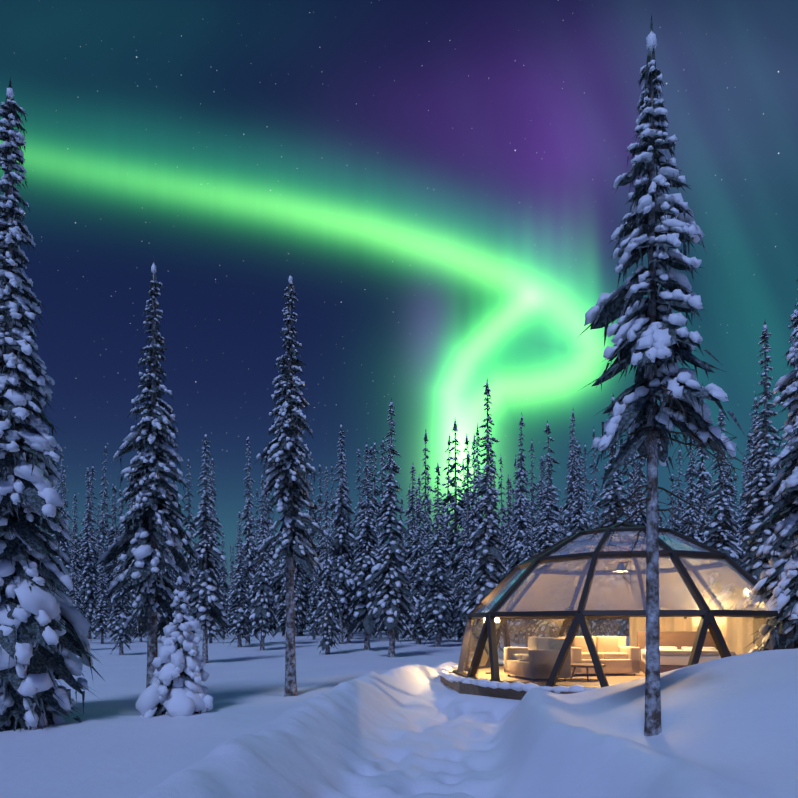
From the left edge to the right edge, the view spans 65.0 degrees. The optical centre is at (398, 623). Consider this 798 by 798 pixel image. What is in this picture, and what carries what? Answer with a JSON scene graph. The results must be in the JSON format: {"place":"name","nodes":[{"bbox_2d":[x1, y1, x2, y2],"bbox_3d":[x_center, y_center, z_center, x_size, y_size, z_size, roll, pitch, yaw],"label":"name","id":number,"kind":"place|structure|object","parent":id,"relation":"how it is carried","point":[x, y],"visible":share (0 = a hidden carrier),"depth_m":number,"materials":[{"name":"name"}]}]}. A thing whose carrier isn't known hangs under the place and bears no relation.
{"place":"outdoors","nodes":[
{"label":"outdoors","id":0,"kind":"place"},
{"bbox_2d":[0,619,797,797],"bbox_3d":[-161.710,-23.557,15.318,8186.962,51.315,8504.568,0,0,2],"label":"snow ground","id":1,"kind":"structure","parent":0,"point":[353,719],"depth_m":7.89,"materials":[{"name":"white snow"}]},
{"bbox_2d":[0,78,105,731],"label":"tree","id":2,"kind":"object","parent":1,"relation":"on","point":[45,625],"visible":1,"depth_m":10.53,"materials":[{"name":"green plant"}]},
{"bbox_2d":[55,447,73,566],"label":"tree","id":3,"kind":"object","parent":1,"relation":"on","point":[61,472],"visible":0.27,"depth_m":76.69,"materials":[{"name":"green plant"}]},
{"bbox_2d":[59,467,72,596],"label":"emergent tree","id":4,"kind":"object","parent":1,"relation":"on","point":[64,549],"visible":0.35,"depth_m":44.45,"materials":[{"name":"green plant"}]},
{"bbox_2d":[67,524,83,611],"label":"tree","id":5,"kind":"object","parent":1,"relation":"on","point":[74,593],"visible":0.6,"depth_m":36.32,"materials":[{"name":"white plant"}]},
{"bbox_2d":[65,494,86,614],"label":"tree","id":6,"kind":"object","parent":1,"relation":"on","point":[79,563],"visible":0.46,"depth_m":58.88,"materials":[{"name":"green plant"}]},
{"bbox_2d":[77,466,99,576],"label":"tree","id":7,"kind":"object","parent":1,"relation":"on","point":[93,471],"visible":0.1,"depth_m":129.46,"materials":[{"name":"green plant"}]},
{"bbox_2d":[79,475,100,614],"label":"tree","id":8,"kind":"object","parent":1,"relation":"on","point":[93,530],"visible":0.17,"depth_m":84.91,"materials":[{"name":"green plant"}]},
{"bbox_2d":[76,467,104,638],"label":"tree","id":9,"kind":"object","parent":1,"relation":"on","point":[87,581],"visible":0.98,"depth_m":54.59,"materials":[{"name":"white plant"}]},
{"bbox_2d":[95,504,104,613],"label":"tree","id":10,"kind":"object","parent":1,"relation":"on","point":[97,537],"visible":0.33,"depth_m":103.06,"materials":[{"name":"green plant"}]},
{"bbox_2d":[91,547,112,643],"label":"tree","id":11,"kind":"object","parent":1,"relation":"on","point":[101,618],"visible":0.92,"depth_m":45.23,"materials":[{"name":"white plant"}]},
{"bbox_2d":[94,445,111,599],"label":"tree","id":12,"kind":"object","parent":1,"relation":"on","point":[103,529],"visible":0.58,"depth_m":121.39,"materials":[{"name":"green plant"}]},
{"bbox_2d":[102,487,111,566],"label":"tree","id":13,"kind":"object","parent":1,"relation":"on","point":[108,529],"visible":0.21,"depth_m":130.49,"materials":[{"name":"green plant"}]},
{"bbox_2d":[103,483,117,613],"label":"tree","id":14,"kind":"object","parent":1,"relation":"on","point":[107,575],"visible":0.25,"depth_m":106.10,"materials":[{"name":"green plant"}]},
{"bbox_2d":[103,485,120,616],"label":"tree","id":15,"kind":"object","parent":1,"relation":"on","point":[109,566],"visible":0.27,"depth_m":89.39,"materials":[{"name":"green plant"}]},
{"bbox_2d":[107,509,136,654],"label":"tree","id":16,"kind":"object","parent":1,"relation":"on","point":[118,618],"visible":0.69,"depth_m":33.08,"materials":[{"name":"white plant"}]},
{"bbox_2d":[122,464,137,635],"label":"tree","id":17,"kind":"object","parent":1,"relation":"on","point":[131,630],"visible":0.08,"depth_m":62.75,"materials":[{"name":"green plant"}]},
{"bbox_2d":[132,585,147,641],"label":"tree","id":18,"kind":"object","parent":1,"relation":"on","point":[136,628],"visible":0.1,"depth_m":48.20,"materials":[{"name":"green plant"}]},
{"bbox_2d":[89,255,206,687],"bbox_3d":[-4.868,-2.503,12.371,1.711,9.434,1.812,0,0,34],"label":"tall tree","id":19,"kind":"object","parent":1,"relation":"on","point":[153,549],"visible":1,"depth_m":12.10,"materials":[{"name":"green plant"}]},
{"bbox_2d":[157,474,178,636],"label":"tree","id":20,"kind":"object","parent":1,"relation":"on","point":[169,617],"visible":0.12,"depth_m":48.75,"materials":[{"name":"green plant"}]},
{"bbox_2d":[135,569,213,717],"bbox_3d":[-4.211,0.665,11.751,1.509,3.541,1.562,0,0,25],"label":"small snowy conifer","id":21,"kind":"object","parent":1,"relation":"on","point":[175,688],"visible":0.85,"depth_m":11.65,"materials":[{"name":"white snow"}]},
{"bbox_2d":[182,456,198,614],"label":"tree","id":22,"kind":"object","parent":1,"relation":"on","point":[190,526],"visible":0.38,"depth_m":88.55,"materials":[{"name":"green plant"}]},
{"bbox_2d":[182,432,236,662],"bbox_3d":[-8.322,-3.168,27.327,2.611,10.424,2.890,0,0,-3],"label":"tree","id":23,"kind":"object","parent":1,"relation":"on","point":[205,598],"visible":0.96,"depth_m":26.92,"materials":[{"name":"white plant"}]},
{"bbox_2d":[207,497,221,642],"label":"tree","id":24,"kind":"object","parent":1,"relation":"on","point":[210,634],"visible":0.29,"depth_m":46.75,"materials":[{"name":"green plant"}]},
{"bbox_2d":[208,456,228,615],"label":"tree","id":25,"kind":"object","parent":1,"relation":"on","point":[214,512],"visible":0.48,"depth_m":95.52,"materials":[{"name":"green plant"}]},
{"bbox_2d":[215,531,230,638],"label":"tree","id":26,"kind":"object","parent":1,"relation":"on","point":[224,630],"visible":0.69,"depth_m":55.05,"materials":[{"name":"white plant"}]},
{"bbox_2d":[224,510,252,646],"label":"tree","id":27,"kind":"object","parent":1,"relation":"on","point":[238,597],"visible":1,"depth_m":39.93,"materials":[{"name":"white plant"}]},
{"bbox_2d":[237,436,261,644],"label":"emergent tree","id":28,"kind":"object","parent":1,"relation":"on","point":[249,546],"visible":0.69,"depth_m":42.97,"materials":[{"name":"green plant"}]},
{"bbox_2d":[242,473,278,649],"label":"tree","id":29,"kind":"object","parent":1,"relation":"on","point":[263,598],"visible":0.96,"depth_m":36.85,"materials":[{"name":"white plant"}]},
{"bbox_2d":[252,489,270,622],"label":"tree","id":30,"kind":"object","parent":1,"relation":"on","point":[257,524],"visible":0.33,"depth_m":79.23,"materials":[{"name":"green plant"}]},
{"bbox_2d":[260,479,275,590],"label":"tree","id":31,"kind":"object","parent":1,"relation":"on","point":[270,558],"visible":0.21,"depth_m":100.39,"materials":[{"name":"green plant"}]},
{"bbox_2d":[263,446,280,624],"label":"tree","id":32,"kind":"object","parent":1,"relation":"on","point":[269,522],"visible":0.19,"depth_m":129.68,"materials":[{"name":"green plant"}]},
{"bbox_2d":[268,512,285,631],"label":"tree","id":33,"kind":"object","parent":1,"relation":"on","point":[276,583],"visible":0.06,"depth_m":79.30,"materials":[{"name":"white plant"}]},
{"bbox_2d":[270,556,306,640],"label":"tree","id":34,"kind":"object","parent":1,"relation":"on","point":[281,609],"visible":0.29,"depth_m":43.82,"materials":[{"name":"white plant"}]},
{"bbox_2d":[275,488,315,634],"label":"tree","id":35,"kind":"object","parent":1,"relation":"on","point":[306,598],"visible":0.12,"depth_m":64.18,"materials":[{"name":"green plant"}]},
{"bbox_2d":[253,268,338,696],"bbox_3d":[-2.477,-3.199,14.996,1.941,10.731,2.086,0,0,-23],"label":"tall tree","id":36,"kind":"object","parent":1,"relation":"on","point":[289,469],"visible":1,"depth_m":14.92,"materials":[{"name":"green plant"}]},
{"bbox_2d":[283,563,309,635],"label":"tree","id":37,"kind":"object","parent":1,"relation":"on","point":[301,590],"visible":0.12,"depth_m":61.17,"materials":[{"name":"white plant"}]},
{"bbox_2d":[304,450,319,623],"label":"tree","id":38,"kind":"object","parent":1,"relation":"on","point":[311,513],"visible":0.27,"depth_m":81.27,"materials":[{"name":"green plant"}]},
{"bbox_2d":[305,539,322,639],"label":"tree","id":39,"kind":"object","parent":1,"relation":"on","point":[310,618],"visible":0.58,"depth_m":51.85,"materials":[{"name":"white plant"}]},
{"bbox_2d":[308,464,328,635],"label":"tree","id":40,"kind":"object","parent":1,"relation":"on","point":[320,501],"visible":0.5,"depth_m":62.48,"materials":[{"name":"green plant"}]},
{"bbox_2d":[310,464,344,654],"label":"tree","id":41,"kind":"object","parent":1,"relation":"on","point":[326,617],"visible":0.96,"depth_m":32.81,"materials":[{"name":"white plant"}]},
{"bbox_2d":[328,466,334,630],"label":"tree","id":42,"kind":"object","parent":1,"relation":"on","point":[332,503],"visible":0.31,"depth_m":82.77,"materials":[{"name":"green plant"}]},
{"bbox_2d":[319,423,358,643],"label":"emergent tree","id":43,"kind":"object","parent":1,"relation":"on","point":[341,535],"visible":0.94,"depth_m":44.73,"materials":[{"name":"green plant"}]},
{"bbox_2d":[335,498,358,642],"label":"tree","id":44,"kind":"object","parent":1,"relation":"on","point":[345,617],"visible":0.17,"depth_m":45.85,"materials":[{"name":"green plant"}]},
{"bbox_2d":[342,456,360,638],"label":"tree","id":45,"kind":"object","parent":1,"relation":"on","point":[351,530],"visible":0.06,"depth_m":52.46,"materials":[{"name":"green plant"}]},
{"bbox_2d":[352,447,364,555],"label":"tree","id":46,"kind":"object","parent":1,"relation":"on","point":[355,523],"visible":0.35,"depth_m":133.81,"materials":[{"name":"green plant"}]},
{"bbox_2d":[340,441,383,649],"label":"tree","id":47,"kind":"object","parent":1,"relation":"on","point":[364,564],"visible":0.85,"depth_m":35.63,"materials":[{"name":"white plant"}]},
{"bbox_2d":[355,444,376,553],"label":"tree","id":48,"kind":"object","parent":1,"relation":"on","point":[370,468],"visible":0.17,"depth_m":126.25,"materials":[{"name":"green plant"}]},
{"bbox_2d":[355,442,386,633],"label":"tree","id":49,"kind":"object","parent":1,"relation":"on","point":[374,492],"visible":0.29,"depth_m":68.39,"materials":[{"name":"green plant"}]},
{"bbox_2d":[374,439,387,630],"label":"tree","id":50,"kind":"object","parent":1,"relation":"on","point":[382,446],"visible":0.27,"depth_m":81.99,"materials":[{"name":"green plant"}]},
{"bbox_2d":[356,398,423,656],"bbox_3d":[-0.402,-4.377,29.769,2.730,12.788,3.583,0,0,54],"label":"tree","id":51,"kind":"object","parent":1,"relation":"on","point":[394,600],"visible":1,"depth_m":29.58,"materials":[{"name":"green plant"}]},
{"bbox_2d":[386,497,408,641],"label":"tree","id":52,"kind":"object","parent":1,"relation":"on","point":[401,542],"visible":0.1,"depth_m":48.10,"materials":[{"name":"green plant"}]},
{"bbox_2d":[400,486,429,639],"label":"tree","id":53,"kind":"object","parent":1,"relation":"on","point":[412,557],"visible":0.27,"depth_m":51.45,"materials":[{"name":"green plant"}]},
{"bbox_2d":[402,464,428,638],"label":"tree","id":54,"kind":"object","parent":1,"relation":"on","point":[409,547],"visible":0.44,"depth_m":54.30,"materials":[{"name":"green plant"}]},
{"bbox_2d":[405,476,429,643],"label":"tree","id":55,"kind":"object","parent":1,"relation":"on","point":[419,580],"visible":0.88,"depth_m":43.57,"materials":[{"name":"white plant"}]},
{"bbox_2d":[414,430,434,559],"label":"tree","id":56,"kind":"object","parent":1,"relation":"on","point":[425,439],"visible":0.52,"depth_m":93.93,"materials":[{"name":"green plant"}]},
{"bbox_2d":[423,474,434,634],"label":"tree","id":57,"kind":"object","parent":1,"relation":"on","point":[428,535],"visible":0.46,"depth_m":64.07,"materials":[{"name":"green plant"}]},
{"bbox_2d":[420,463,459,646],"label":"tree","id":58,"kind":"object","parent":1,"relation":"on","point":[436,603],"visible":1,"depth_m":39.50,"materials":[{"name":"green plant"}]},
{"bbox_2d":[428,513,455,641],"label":"tree","id":59,"kind":"object","parent":1,"relation":"on","point":[451,629],"visible":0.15,"depth_m":48.41,"materials":[{"name":"green plant"}]},
{"bbox_2d":[432,433,461,625],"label":"tree","id":60,"kind":"object","parent":1,"relation":"on","point":[446,516],"visible":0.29,"depth_m":88.42,"materials":[{"name":"green plant"}]},
{"bbox_2d":[439,419,469,627],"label":"tree","id":61,"kind":"object","parent":1,"relation":"on","point":[455,516],"visible":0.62,"depth_m":67.12,"materials":[{"name":"green plant"}]},
{"bbox_2d":[446,450,472,641],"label":"tree","id":62,"kind":"object","parent":1,"relation":"on","point":[458,559],"visible":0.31,"depth_m":49.25,"materials":[{"name":"green plant"}]},
{"bbox_2d":[450,509,472,641],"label":"tree","id":63,"kind":"object","parent":1,"relation":"on","point":[463,576],"visible":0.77,"depth_m":41.59,"materials":[{"name":"green plant"}]},
{"bbox_2d":[453,434,481,613],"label":"emergent tree","id":64,"kind":"object","parent":1,"relation":"on","point":[472,524],"visible":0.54,"depth_m":46.56,"materials":[{"name":"green plant"}]},
{"bbox_2d":[469,422,497,582],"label":"tree","id":65,"kind":"object","parent":1,"relation":"on","point":[477,444],"visible":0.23,"depth_m":57.05,"materials":[{"name":"green plant"}]},
{"bbox_2d":[459,379,510,653],"bbox_3d":[3.615,-4.232,26.627,2.539,12.568,2.738,0,0,-6],"label":"tree","id":66,"kind":"object","parent":1,"relation":"on","point":[487,551],"visible":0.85,"depth_m":26.58,"materials":[{"name":"green plant"}]},
{"bbox_2d":[497,456,507,566],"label":"tree","id":67,"kind":"object","parent":1,"relation":"on","point":[503,515],"visible":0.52,"depth_m":126.05,"materials":[{"name":"green plant"}]},
{"bbox_2d":[496,475,518,642],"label":"tree","id":68,"kind":"object","parent":1,"relation":"on","point":[509,538],"visible":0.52,"depth_m":47.48,"materials":[{"name":"green plant"}]},
{"bbox_2d":[440,671,576,699],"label":"deck","id":69,"kind":"structure","parent":1,"relation":"on","point":[459,687],"depth_m":13.64,"materials":[{"name":"brown wood"}]},
{"bbox_2d":[478,666,644,686],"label":"floor","id":70,"kind":"structure","parent":69,"relation":"on","point":[614,678],"depth_m":15.00,"materials":[{"name":"brown wood"}]},
{"bbox_2d":[504,637,570,680],"bbox_3d":[3.299,0.850,15.087,0.950,1.040,1.700,0,0,-13],"label":"armchair","id":71,"kind":"object","parent":70,"relation":"on","point":[538,664],"depth_m":14.43,"materials":[{"name":"fabric"}]},
{"bbox_2d":[570,663,605,680],"bbox_3d":[4.389,1.143,14.707,0.900,0.366,0.900,0,0,2],"label":"coffee table","id":72,"kind":"object","parent":70,"relation":"on","point":[574,665],"depth_m":14.45,"materials":[{"name":"brown wood"}]},
{"bbox_2d":[558,636,639,675],"bbox_3d":[5.129,0.850,16.137,1.800,1.040,0.950,0,0,-8],"label":"sofa","id":73,"kind":"object","parent":70,"relation":"on","point":[607,650],"depth_m":15.79,"materials":[{"name":"fabric"}]},
{"bbox_2d":[637,631,735,672],"bbox_3d":[7.447,0.770,16.367,2.100,1.100,2.250,0,0,16],"label":"bed","id":74,"kind":"object","parent":70,"relation":"on","point":[708,650],"depth_m":16.79,"materials":[{"name":"fabric"}]},
{"bbox_2d":[453,522,795,687],"bbox_3d":[5.676,-0.594,16.022,8.497,3.976,8.614,0,0,2],"label":"dome frame","id":75,"kind":"object","parent":69,"relation":"on","point":[706,614],"visible":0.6,"depth_m":13.63,"materials":[{"name":"black metal"}]},
{"bbox_2d":[629,617,753,654],"bbox_3d":[8.395,0.509,17.965,0.566,1.610,3.676,0,0,-35],"label":"curtain","id":76,"kind":"object","parent":75,"relation":"hanging from","point":[678,626],"depth_m":17.43,"materials":[{"name":"beige fabric"}]},
{"bbox_2d":[462,526,797,686],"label":"glass igloo","id":77,"kind":"object","parent":69,"relation":"on","point":[721,584],"visible":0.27,"depth_m":13.56,"materials":[{"name":"clear glass"}]},
{"bbox_2d":[504,413,537,643],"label":"emergent tree","id":78,"kind":"object","parent":1,"relation":"on","point":[521,523],"visible":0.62,"depth_m":43.50,"materials":[{"name":"green plant"}]},
{"bbox_2d":[509,498,538,646],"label":"tree","id":79,"kind":"object","parent":1,"relation":"on","point":[527,553],"visible":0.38,"depth_m":35.61,"materials":[{"name":"green plant"}]},
{"bbox_2d":[527,441,537,552],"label":"tree","id":80,"kind":"object","parent":1,"relation":"on","point":[532,488],"visible":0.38,"depth_m":89.75,"materials":[{"name":"green plant"}]},
{"bbox_2d":[530,456,544,555],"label":"tree","id":81,"kind":"object","parent":1,"relation":"on","point":[537,529],"visible":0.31,"depth_m":52.56,"materials":[{"name":"green plant"}]},
{"bbox_2d":[522,449,568,636],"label":"tree","id":82,"kind":"object","parent":1,"relation":"on","point":[546,532],"visible":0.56,"depth_m":33.53,"materials":[{"name":"green plant"}]},
{"bbox_2d":[525,420,576,638],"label":"tree","id":83,"kind":"object","parent":1,"relation":"on","point":[552,493],"visible":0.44,"depth_m":49.76,"materials":[{"name":"green plant"}]},
{"bbox_2d":[554,504,568,632],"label":"tree","id":84,"kind":"object","parent":1,"relation":"on","point":[560,510],"visible":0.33,"depth_m":45.50,"materials":[{"name":"green plant"}]},
{"bbox_2d":[562,442,595,635],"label":"tree","id":85,"kind":"object","parent":1,"relation":"on","point":[579,525],"visible":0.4,"depth_m":37.47,"materials":[{"name":"green plant"}]},
{"bbox_2d":[561,410,601,632],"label":"emergent tree","id":86,"kind":"object","parent":1,"relation":"on","point":[571,493],"visible":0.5,"depth_m":46.45,"materials":[{"name":"green plant"}]},
{"bbox_2d":[581,444,590,529],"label":"tree","id":87,"kind":"object","parent":1,"relation":"on","point":[585,500],"visible":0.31,"depth_m":140.54,"materials":[{"name":"green plant"}]},
{"bbox_2d":[589,427,603,527],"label":"tree","id":88,"kind":"object","parent":1,"relation":"on","point":[592,513],"visible":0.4,"depth_m":97.15,"materials":[{"name":"green plant"}]},
{"bbox_2d":[587,521,611,635],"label":"tree","id":89,"kind":"object","parent":1,"relation":"on","point":[602,630],"visible":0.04,"depth_m":49.48,"materials":[{"name":"green plant"}]},
{"bbox_2d":[586,498,618,636],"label":"tree","id":90,"kind":"object","parent":1,"relation":"on","point":[596,516],"visible":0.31,"depth_m":49.44,"materials":[{"name":"green plant"}]},
{"bbox_2d":[591,394,637,635],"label":"tree","id":91,"kind":"object","parent":1,"relation":"on","point":[615,495],"visible":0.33,"depth_m":28.53,"materials":[{"name":"green plant"}]},
{"bbox_2d":[608,435,636,633],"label":"tree","id":92,"kind":"object","parent":1,"relation":"on","point":[633,472],"visible":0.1,"depth_m":72.57,"materials":[{"name":"green plant"}]},
{"bbox_2d":[607,458,638,635],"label":"tree","id":93,"kind":"object","parent":1,"relation":"on","point":[628,480],"visible":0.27,"depth_m":61.95,"materials":[{"name":"green plant"}]},
{"bbox_2d":[626,450,646,625],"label":"emergent tree","id":94,"kind":"object","parent":1,"relation":"on","point":[639,481],"visible":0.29,"depth_m":41.34,"materials":[{"name":"green plant"}]},
{"bbox_2d":[662,472,680,531],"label":"tree","id":95,"kind":"object","parent":1,"relation":"on","point":[671,478],"visible":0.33,"depth_m":78.96,"materials":[{"name":"green plant"}]},
{"bbox_2d":[578,13,771,735],"bbox_3d":[2.868,-2.473,6.751,1.982,8.184,1.877,0,0,-21],"label":"pine tree","id":96,"kind":"object","parent":1,"relation":"on","point":[653,341],"visible":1,"depth_m":6.64,"materials":[{"name":"green plant"}]},
{"bbox_2d":[667,449,685,530],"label":"tree","id":97,"kind":"object","parent":1,"relation":"on","point":[680,494],"visible":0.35,"depth_m":105.65,"materials":[{"name":"green plant"}]},
{"bbox_2d":[679,438,702,541],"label":"tree","id":98,"kind":"object","parent":1,"relation":"on","point":[692,513],"visible":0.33,"depth_m":32.42,"materials":[{"name":"green plant"}]},
{"bbox_2d":[688,382,714,544],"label":"emergent tree","id":99,"kind":"object","parent":1,"relation":"on","point":[702,480],"visible":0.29,"depth_m":39.30,"materials":[{"name":"green plant"}]},
{"bbox_2d":[697,409,748,565],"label":"tree","id":100,"kind":"object","parent":1,"relation":"on","point":[723,542],"visible":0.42,"depth_m":25.42,"materials":[{"name":"green plant"}]},
{"bbox_2d":[724,455,739,542],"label":"tree","id":101,"kind":"object","parent":1,"relation":"on","point":[730,480],"visible":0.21,"depth_m":49.50,"materials":[{"name":"green plant"}]},
{"bbox_2d":[735,431,762,571],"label":"tree","id":102,"kind":"object","parent":1,"relation":"on","point":[743,530],"visible":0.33,"depth_m":33.29,"materials":[{"name":"green plant"}]},
{"bbox_2d":[735,393,762,566],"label":"emergent tree","id":103,"kind":"object","parent":1,"relation":"on","point":[753,427],"visible":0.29,"depth_m":42.26,"materials":[{"name":"green plant"}]},
{"bbox_2d":[737,321,790,580],"bbox_3d":[11.426,-3.741,19.547,2.725,11.588,2.336,0,0,44],"label":"tree","id":104,"kind":"object","parent":1,"relation":"on","point":[762,481],"visible":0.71,"depth_m":19.49,"materials":[{"name":"green plant"}]},
{"bbox_2d":[744,279,797,652],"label":"tree","id":105,"kind":"object","parent":1,"relation":"on","point":[780,581],"visible":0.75,"depth_m":13.14,"materials":[{"name":"green plant"}]},
{"bbox_2d":[770,304,797,552],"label":"tree","id":106,"kind":"object","parent":1,"relation":"on","point":[783,427],"visible":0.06,"depth_m":24.50,"materials":[{"name":"green plant"}]},
{"bbox_2d":[0,0,797,611],"label":"sky","id":107,"kind":"structure","parent":0,"point":[433,180],"materials":[{"name":"blue"}]},
{"bbox_2d":[438,662,596,692],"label":"snow","id":108,"kind":"structure","parent":0,"point":[484,682],"depth_m":12.99,"materials":[{"name":"white snow"}]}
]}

